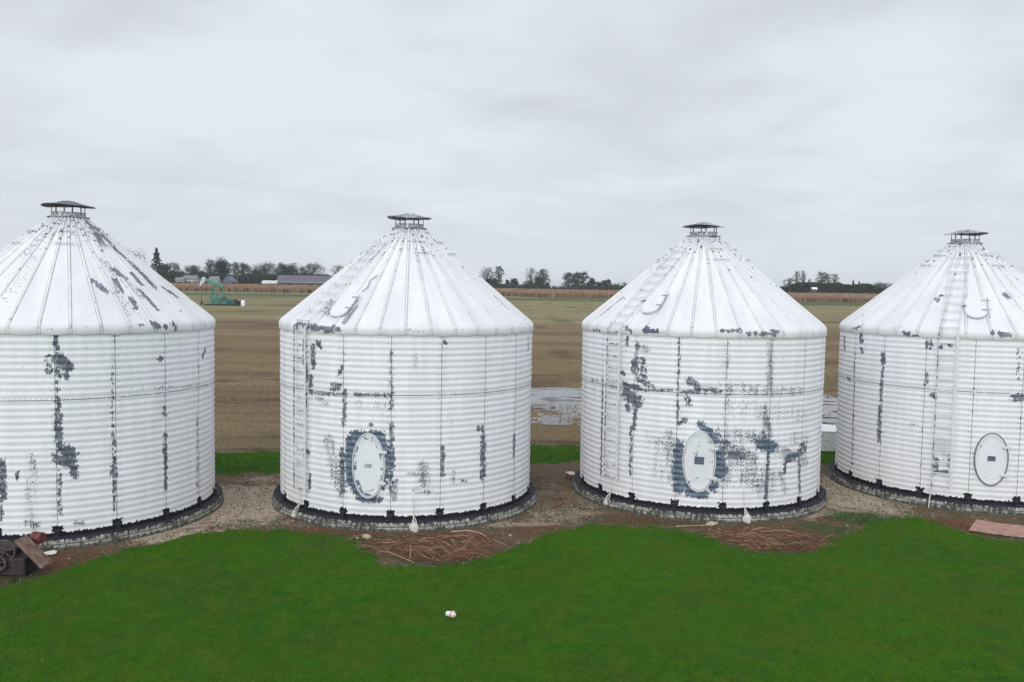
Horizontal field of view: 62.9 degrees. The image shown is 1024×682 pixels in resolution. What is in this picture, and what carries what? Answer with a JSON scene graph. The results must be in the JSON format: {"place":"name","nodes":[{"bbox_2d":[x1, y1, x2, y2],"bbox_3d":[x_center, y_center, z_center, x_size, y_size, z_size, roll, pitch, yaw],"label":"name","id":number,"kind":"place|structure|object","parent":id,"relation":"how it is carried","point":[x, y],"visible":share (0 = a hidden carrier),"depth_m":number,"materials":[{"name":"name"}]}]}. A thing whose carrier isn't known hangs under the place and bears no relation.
{"place":"outdoors","nodes":[
{"label":"outdoors","id":0,"kind":"place"},
{"bbox_2d":[0,514,1023,681],"bbox_3d":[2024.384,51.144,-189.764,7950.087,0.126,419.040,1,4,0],"label":"lawn","id":1,"kind":"structure","parent":0,"point":[338,656],"depth_m":13.14,"materials":[{"name":"green plant"}]},
{"bbox_2d":[446,611,455,617],"bbox_3d":[-0.948,4.244,13.018,0.173,0.108,0.105,4,5,38],"label":"paper cup","id":2,"kind":"object","parent":1,"relation":"on","point":[451,614],"visible":1,"depth_m":12.98,"materials":[{"name":"white paper"}]},
{"bbox_2d":[0,461,1023,586],"bbox_3d":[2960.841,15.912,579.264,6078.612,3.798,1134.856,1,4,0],"label":"yard ground","id":3,"kind":"structure","parent":0,"point":[61,557],"depth_m":18.46,"materials":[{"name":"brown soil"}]},
{"bbox_2d":[0,531,51,576],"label":"corn sheller","id":4,"kind":"object","parent":3,"relation":"on","point":[24,556],"visible":0.95,"depth_m":14.53,"materials":[{"name":"wood"}]},
{"bbox_2d":[44,550,56,554],"bbox_3d":[-8.658,3.970,15.670,0.235,0.029,0.248,-1,4,-23],"label":"plastic lid","id":5,"kind":"object","parent":3,"relation":"on","point":[52,552],"visible":0.9,"depth_m":15.66,"materials":[{"name":"white plastic"}]},
{"bbox_2d":[0,201,223,551],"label":"grain bin","id":6,"kind":"object","parent":3,"relation":"on","point":[107,391],"visible":1,"depth_m":16.55,"materials":[{"name":"white metal"}]},
{"bbox_2d":[362,534,370,539],"bbox_3d":[-2.928,3.957,16.909,0.187,0.112,0.157,10,-1,33],"label":"stone","id":7,"kind":"object","parent":3,"relation":"on","point":[366,536],"visible":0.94,"depth_m":16.86,"materials":[{"name":"beige stone"}]},
{"bbox_2d":[272,213,536,532],"bbox_3d":[-2.524,0.413,20.339,6.402,6.988,6.416,1,4,0],"label":"grain bin","id":8,"kind":"object","parent":3,"relation":"on","point":[405,371],"visible":1,"depth_m":17.86,"materials":[{"name":"white metal"}]},
{"bbox_2d":[352,433,386,498],"bbox_3d":[-2.984,2.609,17.472,0.764,1.388,0.090,1,4,8],"label":"door","id":9,"kind":"structure","parent":8,"relation":"in","point":[369,463],"depth_m":17.48,"materials":[{"name":"paint"}]},
{"bbox_2d":[341,531,521,563],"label":"dead twigs","id":10,"kind":"object","parent":3,"relation":"on","point":[414,538],"visible":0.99,"depth_m":16.56,"materials":[{"name":"brown plant"}]},
{"bbox_2d":[451,530,488,538],"bbox_3d":[-0.821,3.954,17.206,0.910,0.056,0.236,3,4,26],"label":"fallen stick","id":11,"kind":"object","parent":3,"relation":"on","point":[470,531],"visible":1,"depth_m":17.30,"materials":[{"name":"beige wood"}]},
{"bbox_2d":[0,466,1023,584],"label":"yard weeds","id":12,"kind":"object","parent":3,"relation":"on","point":[675,527],"visible":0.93,"depth_m":17.91,"materials":[{"name":"green plant"}]},
{"bbox_2d":[565,471,574,479],"bbox_3d":[1.599,3.637,22.576,0.208,0.161,0.330,0,4,-20],"label":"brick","id":13,"kind":"object","parent":3,"relation":"on","point":[569,475],"visible":0.78,"depth_m":22.49,"materials":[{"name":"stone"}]},
{"bbox_2d":[676,525,714,526],"bbox_3d":[3.985,4.007,18.147,0.930,0.046,0.032,0,4,-14],"label":"fallen stick","id":14,"kind":"object","parent":3,"relation":"on","point":[693,525],"visible":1,"depth_m":18.12,"materials":[{"name":"beige wood"}]},
{"bbox_2d":[572,222,826,523],"bbox_3d":[4.817,0.465,21.444,6.390,6.988,6.438,1,4,0],"label":"grain bin","id":15,"kind":"object","parent":3,"relation":"on","point":[703,360],"visible":1,"depth_m":19.00,"materials":[{"name":"white metal"}]},
{"bbox_2d":[682,431,717,491],"bbox_3d":[4.185,2.681,18.613,0.774,1.388,0.090,2,4,12],"label":"door","id":16,"kind":"structure","parent":15,"relation":"in","point":[699,459],"depth_m":18.62,"materials":[{"name":"paint"}]},
{"bbox_2d":[706,521,717,525],"bbox_3d":[4.374,3.999,18.313,0.239,0.060,0.154,-2,5,-43],"label":"wood chip","id":17,"kind":"object","parent":3,"relation":"on","point":[711,522],"visible":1,"depth_m":18.29,"materials":[{"name":"beige wood"}]},
{"bbox_2d":[685,524,844,551],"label":"dead twigs","id":18,"kind":"object","parent":3,"relation":"on","point":[771,535],"visible":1,"depth_m":17.41,"materials":[{"name":"brown plant"}]},
{"bbox_2d":[827,230,1023,515],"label":"grain bin","id":19,"kind":"object","parent":3,"relation":"on","point":[930,408],"visible":1,"depth_m":20.41,"materials":[{"name":"white metal"}]},
{"bbox_2d":[974,433,1010,485],"bbox_3d":[11.290,2.787,19.669,0.776,1.264,0.091,2,4,13],"label":"door","id":20,"kind":"structure","parent":19,"relation":"in","point":[990,459],"depth_m":19.68,"materials":[{"name":"paint"}]},
{"bbox_2d":[906,514,1022,528],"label":"dead twigs","id":21,"kind":"object","parent":3,"relation":"on","point":[951,524],"visible":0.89,"depth_m":18.76,"materials":[{"name":"brown plant"}]},
{"bbox_2d":[969,519,1023,537],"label":"plywood board","id":22,"kind":"object","parent":3,"relation":"on","point":[995,528],"visible":1,"depth_m":18.21,"materials":[{"name":"beige wood"}]},
{"bbox_2d":[0,0,1023,286],"label":"sky","id":23,"kind":"structure","parent":0,"point":[846,139],"materials":[{"name":"grey"}]},
{"bbox_2d":[181,291,865,305],"bbox_3d":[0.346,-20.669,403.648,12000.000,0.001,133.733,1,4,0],"label":"grass verge","id":24,"kind":"object","parent":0,"point":[507,298],"depth_m":394.65,"materials":[{"name":"green plant"}]},
{"bbox_2d":[171,282,876,302],"bbox_3d":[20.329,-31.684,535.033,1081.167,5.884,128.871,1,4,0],"label":"corn field","id":25,"kind":"structure","parent":0,"point":[502,292],"depth_m":472.20,"materials":[{"name":"brown plant"}]},
{"bbox_2d":[186,291,862,452],"bbox_3d":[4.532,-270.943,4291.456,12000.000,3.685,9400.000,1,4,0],"label":"stubble field","id":26,"kind":"structure","parent":0,"point":[251,325],"depth_m":64.50,"materials":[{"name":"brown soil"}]},
{"bbox_2d":[130,247,145,261],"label":"tree","id":27,"kind":"object","parent":26,"relation":"on","point":[140,255],"depth_m":761.84,"materials":[{"name":"green plant"}]},
{"bbox_2d":[151,247,162,269],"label":"spruce tree","id":28,"kind":"object","parent":26,"relation":"on","point":[157,257],"visible":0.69,"depth_m":765.71,"materials":[{"name":"green plant"}]},
{"bbox_2d":[153,263,172,270],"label":"tree","id":29,"kind":"object","parent":26,"relation":"on","point":[163,267],"visible":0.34,"depth_m":760.47,"materials":[{"name":"green plant"}]},
{"bbox_2d":[168,262,182,271],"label":"tree","id":30,"kind":"object","parent":26,"relation":"on","point":[174,266],"visible":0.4,"depth_m":780.77,"materials":[{"name":"green plant"}]},
{"bbox_2d":[175,277,185,281],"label":"farmhouse","id":31,"kind":"object","parent":26,"relation":"on","point":[180,279],"visible":0.34,"depth_m":633.56,"materials":[{"name":"beige"}]},
{"bbox_2d":[183,274,199,282],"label":"farmhouse","id":32,"kind":"object","parent":26,"relation":"on","point":[193,278],"visible":0.69,"depth_m":637.82,"materials":[{"name":"beige"}]},
{"bbox_2d":[182,264,201,274],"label":"tree","id":33,"kind":"object","parent":26,"relation":"on","point":[194,269],"visible":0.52,"depth_m":794.35,"materials":[{"name":"green plant"}]},
{"bbox_2d":[202,259,215,273],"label":"tree","id":34,"kind":"object","parent":26,"relation":"on","point":[209,266],"visible":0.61,"depth_m":784.90,"materials":[{"name":"green plant"}]},
{"bbox_2d":[209,276,220,282],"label":"farmhouse","id":35,"kind":"object","parent":26,"relation":"on","point":[216,278],"visible":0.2,"depth_m":638.07,"materials":[{"name":"beige"}]},
{"bbox_2d":[209,256,232,276],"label":"tree","id":36,"kind":"object","parent":26,"relation":"on","point":[222,266],"visible":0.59,"depth_m":765.30,"materials":[{"name":"green plant"}]},
{"bbox_2d":[200,277,242,305],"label":"pumpjack","id":37,"kind":"object","parent":26,"relation":"on","point":[222,301],"visible":0.91,"depth_m":187.30,"materials":[{"name":"green metal"}]},
{"bbox_2d":[221,276,236,283],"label":"farmhouse","id":38,"kind":"object","parent":26,"relation":"on","point":[229,279],"visible":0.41,"depth_m":649.69,"materials":[{"name":"grey"}]},
{"bbox_2d":[229,261,242,274],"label":"tree","id":39,"kind":"object","parent":26,"relation":"on","point":[233,264],"visible":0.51,"depth_m":780.99,"materials":[{"name":"green plant"}]},
{"bbox_2d":[154,270,329,283],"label":"woodland edge","id":40,"kind":"object","parent":26,"relation":"on","point":[170,276],"visible":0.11,"depth_m":740.50,"materials":[{"name":"green plant"}]},
{"bbox_2d":[232,262,251,277],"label":"tree","id":41,"kind":"object","parent":26,"relation":"on","point":[243,267],"visible":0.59,"depth_m":765.39,"materials":[{"name":"green plant"}]},
{"bbox_2d":[250,268,260,280],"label":"tree","id":42,"kind":"object","parent":26,"relation":"on","point":[253,271],"visible":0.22,"depth_m":771.18,"materials":[{"name":"green plant"}]},
{"bbox_2d":[250,261,279,275],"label":"tree","id":43,"kind":"object","parent":26,"relation":"on","point":[264,269],"visible":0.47,"depth_m":784.82,"materials":[{"name":"green plant"}]},
{"bbox_2d":[261,280,278,283],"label":"shed","id":44,"kind":"structure","parent":26,"relation":"on","point":[268,282],"depth_m":622.27,"materials":[{"name":"beige metal"}]},
{"bbox_2d":[273,263,299,274],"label":"tree","id":45,"kind":"object","parent":26,"relation":"on","point":[291,269],"visible":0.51,"depth_m":779.46,"materials":[{"name":"green plant"}]},
{"bbox_2d":[276,275,332,284],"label":"barn","id":46,"kind":"structure","parent":26,"relation":"on","point":[301,279],"depth_m":633.60,"materials":[{"name":"grey metal"}]},
{"bbox_2d":[302,270,322,275],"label":"tree","id":47,"kind":"object","parent":26,"relation":"on","point":[311,274],"visible":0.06,"depth_m":776.21,"materials":[{"name":"green plant"}]},
{"bbox_2d":[299,262,327,274],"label":"tree","id":48,"kind":"object","parent":26,"relation":"on","point":[309,266],"visible":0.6,"depth_m":785.67,"materials":[{"name":"green plant"}]},
{"bbox_2d":[330,264,343,274],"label":"tree","id":49,"kind":"object","parent":26,"relation":"on","point":[337,269],"visible":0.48,"depth_m":786.24,"materials":[{"name":"green plant"}]},
{"bbox_2d":[481,267,493,282],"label":"tree","id":50,"kind":"object","parent":26,"relation":"on","point":[487,274],"visible":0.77,"depth_m":786.35,"materials":[{"name":"green plant"}]},
{"bbox_2d":[485,276,502,286],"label":"tree","id":51,"kind":"object","parent":26,"relation":"on","point":[494,281],"visible":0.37,"depth_m":765.50,"materials":[{"name":"green plant"}]},
{"bbox_2d":[492,266,504,282],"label":"tree","id":52,"kind":"object","parent":26,"relation":"on","point":[498,273],"visible":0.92,"depth_m":776.24,"materials":[{"name":"green plant"}]},
{"bbox_2d":[510,278,518,287],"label":"tree","id":53,"kind":"object","parent":26,"relation":"on","point":[514,281],"visible":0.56,"depth_m":772.00,"materials":[{"name":"green plant"}]},
{"bbox_2d":[168,281,880,293],"bbox_3d":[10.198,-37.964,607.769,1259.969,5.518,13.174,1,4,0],"label":"hedgerow","id":54,"kind":"object","parent":26,"relation":"on","point":[506,287],"visible":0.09,"depth_m":607.07,"materials":[{"name":"green plant"}]},
{"bbox_2d":[171,283,878,297],"bbox_3d":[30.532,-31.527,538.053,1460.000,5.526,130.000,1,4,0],"label":"corn rows","id":55,"kind":"object","parent":26,"relation":"on","point":[854,294],"visible":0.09,"depth_m":563.34,"materials":[{"name":"plant"}]},
{"bbox_2d":[522,279,533,286],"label":"tree","id":56,"kind":"object","parent":26,"relation":"on","point":[529,282],"visible":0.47,"depth_m":766.60,"materials":[{"name":"green plant"}]},
{"bbox_2d":[525,267,537,282],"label":"tree","id":57,"kind":"object","parent":26,"relation":"on","point":[530,271],"visible":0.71,"depth_m":787.38,"materials":[{"name":"green plant"}]},
{"bbox_2d":[534,275,544,287],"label":"tree","id":58,"kind":"object","parent":26,"relation":"on","point":[538,280],"visible":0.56,"depth_m":766.42,"materials":[{"name":"green plant"}]},
{"bbox_2d":[533,268,550,283],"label":"tree","id":59,"kind":"object","parent":26,"relation":"on","point":[544,279],"visible":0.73,"depth_m":790.49,"materials":[{"name":"green plant"}]},
{"bbox_2d":[550,284,565,287],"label":"barn","id":60,"kind":"structure","parent":26,"relation":"on","point":[556,285],"depth_m":1391.01,"materials":[{"name":"beige"}]},
{"bbox_2d":[560,272,577,286],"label":"tree","id":61,"kind":"object","parent":26,"relation":"on","point":[568,276],"visible":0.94,"depth_m":776.34,"materials":[{"name":"green plant"}]},
{"bbox_2d":[572,271,579,287],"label":"tree","id":62,"kind":"object","parent":26,"relation":"on","point":[575,274],"visible":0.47,"depth_m":787.15,"materials":[{"name":"green plant"}]},
{"bbox_2d":[577,271,588,288],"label":"tree","id":63,"kind":"object","parent":26,"relation":"on","point":[582,278],"visible":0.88,"depth_m":776.01,"materials":[{"name":"green plant"}]},
{"bbox_2d":[585,277,597,287],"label":"tree","id":64,"kind":"object","parent":26,"relation":"on","point":[591,282],"visible":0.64,"depth_m":770.99,"materials":[{"name":"green plant"}]},
{"bbox_2d":[599,280,608,287],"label":"tree","id":65,"kind":"object","parent":26,"relation":"on","point":[604,283],"visible":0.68,"depth_m":766.86,"materials":[{"name":"green plant"}]},
{"bbox_2d":[489,283,796,292],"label":"woodland edge","id":66,"kind":"object","parent":26,"relation":"on","point":[546,286],"visible":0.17,"depth_m":740.61,"materials":[{"name":"green plant"}]},
{"bbox_2d":[783,277,794,286],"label":"tree","id":67,"kind":"object","parent":26,"relation":"on","point":[789,282],"visible":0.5,"depth_m":772.26,"materials":[{"name":"green plant"}]},
{"bbox_2d":[793,271,799,282],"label":"tree","id":68,"kind":"object","parent":26,"relation":"on","point":[796,279],"visible":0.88,"depth_m":786.70,"materials":[{"name":"green plant"}]},
{"bbox_2d":[799,271,806,281],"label":"tree","id":69,"kind":"object","parent":26,"relation":"on","point":[803,277],"visible":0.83,"depth_m":781.81,"materials":[{"name":"green plant"}]},
{"bbox_2d":[810,287,816,291],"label":"shed","id":70,"kind":"structure","parent":26,"relation":"on","point":[813,289],"depth_m":716.57,"materials":[{"name":"grey metal"}]},
{"bbox_2d":[815,271,827,283],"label":"tree","id":71,"kind":"object","parent":26,"relation":"on","point":[824,277],"visible":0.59,"depth_m":776.31,"materials":[{"name":"green plant"}]},
{"bbox_2d":[780,282,886,293],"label":"woodland edge","id":72,"kind":"object","parent":26,"relation":"on","point":[835,287],"visible":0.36,"depth_m":735.71,"materials":[{"name":"green plant"}]},
{"bbox_2d":[829,274,839,282],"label":"tree","id":73,"kind":"object","parent":26,"relation":"on","point":[834,280],"visible":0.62,"depth_m":781.98,"materials":[{"name":"grey plant"}]},
{"bbox_2d":[873,280,893,287],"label":"tree","id":74,"kind":"object","parent":26,"relation":"on","point":[884,285],"visible":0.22,"depth_m":776.29,"materials":[{"name":"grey plant"}]},
{"bbox_2d":[215,443,834,475],"bbox_3d":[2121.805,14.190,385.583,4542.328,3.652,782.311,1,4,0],"label":"grass strip","id":75,"kind":"object","parent":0,"point":[275,467],"depth_m":24.88,"materials":[{"name":"green plant"}]},
{"bbox_2d":[821,424,835,451],"bbox_3d":[9.947,3.128,27.225,1.280,0.860,0.979,1,4,7],"label":"storage box","id":76,"kind":"object","parent":75,"relation":"on","point":[828,439],"visible":0.37,"depth_m":26.78,"materials":[{"name":"paint"}]},
{"bbox_2d":[530,387,837,426],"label":"flood water","id":77,"kind":"structure","parent":0,"point":[564,394],"depth_m":37.19,"materials":[{"name":"grey liquid"}]}
]}

